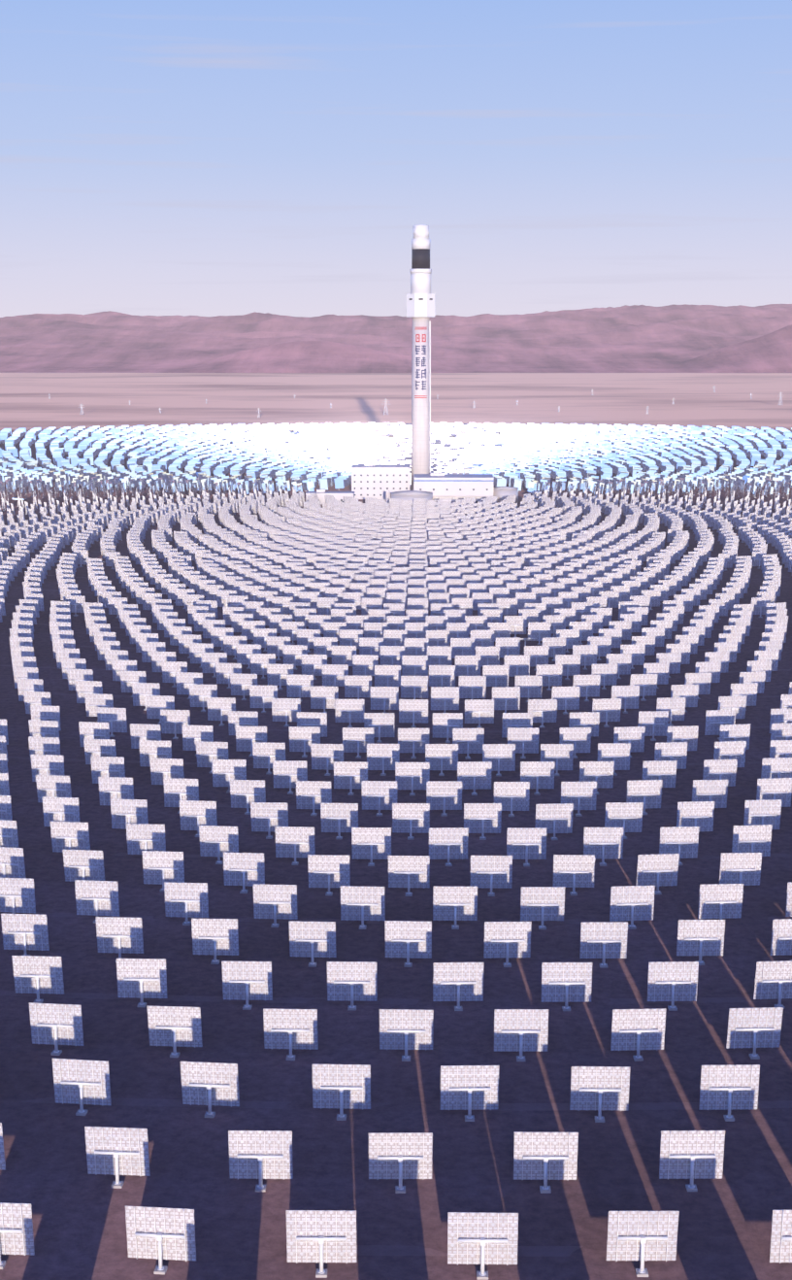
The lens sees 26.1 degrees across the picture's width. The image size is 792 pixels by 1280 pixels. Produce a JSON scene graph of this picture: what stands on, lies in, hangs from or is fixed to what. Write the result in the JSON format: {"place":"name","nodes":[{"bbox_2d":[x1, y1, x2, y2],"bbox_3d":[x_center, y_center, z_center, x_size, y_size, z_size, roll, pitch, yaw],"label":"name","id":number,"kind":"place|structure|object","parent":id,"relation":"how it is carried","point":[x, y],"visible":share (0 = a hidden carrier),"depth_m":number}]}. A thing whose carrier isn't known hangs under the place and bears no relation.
{"place":"outdoors","nodes":[
{"label":"outdoors","id":0,"kind":"place"},
{"bbox_2d":[305,488,354,505],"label":"control building","id":1,"kind":"structure","parent":0,"point":[338,495],"depth_m":1586.27},
{"bbox_2d":[0,372,791,1279],"bbox_3d":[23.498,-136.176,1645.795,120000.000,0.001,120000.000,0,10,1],"label":"ground","id":2,"kind":"structure","parent":0,"point":[724,1229],"depth_m":414.59},
{"bbox_2d":[351,462,410,499],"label":"turbine hall","id":3,"kind":"structure","parent":2,"relation":"on","point":[372,480],"depth_m":1634.79},
{"bbox_2d":[291,461,538,502],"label":"power block plant","id":4,"kind":"object","parent":2,"relation":"on","point":[464,469],"visible":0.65,"depth_m":1644.21},
{"bbox_2d":[493,486,518,503],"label":"storage tank","id":5,"kind":"object","parent":2,"relation":"on","point":[501,493],"visible":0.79,"depth_m":1591.29},
{"bbox_2d":[0,303,791,372],"bbox_3d":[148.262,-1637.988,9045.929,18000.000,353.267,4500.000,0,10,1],"label":"mountain range","id":6,"kind":"structure","parent":0,"point":[685,338],"depth_m":8805.07},
{"bbox_2d":[0,0,791,317],"label":"sky","id":7,"kind":"structure","parent":0,"point":[158,157]},
{"bbox_2d":[386,490,433,504],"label":"hot salt tank","id":8,"kind":"object","parent":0,"point":[409,495],"visible":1,"depth_m":1549.87},
{"bbox_2d":[406,224,436,490],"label":"solar power tower","id":9,"kind":"structure","parent":0,"point":[421,304],"depth_m":1614.31},
{"bbox_2d":[413,471,494,504],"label":"building","id":10,"kind":"structure","parent":0,"point":[439,484],"depth_m":1587.70}
]}

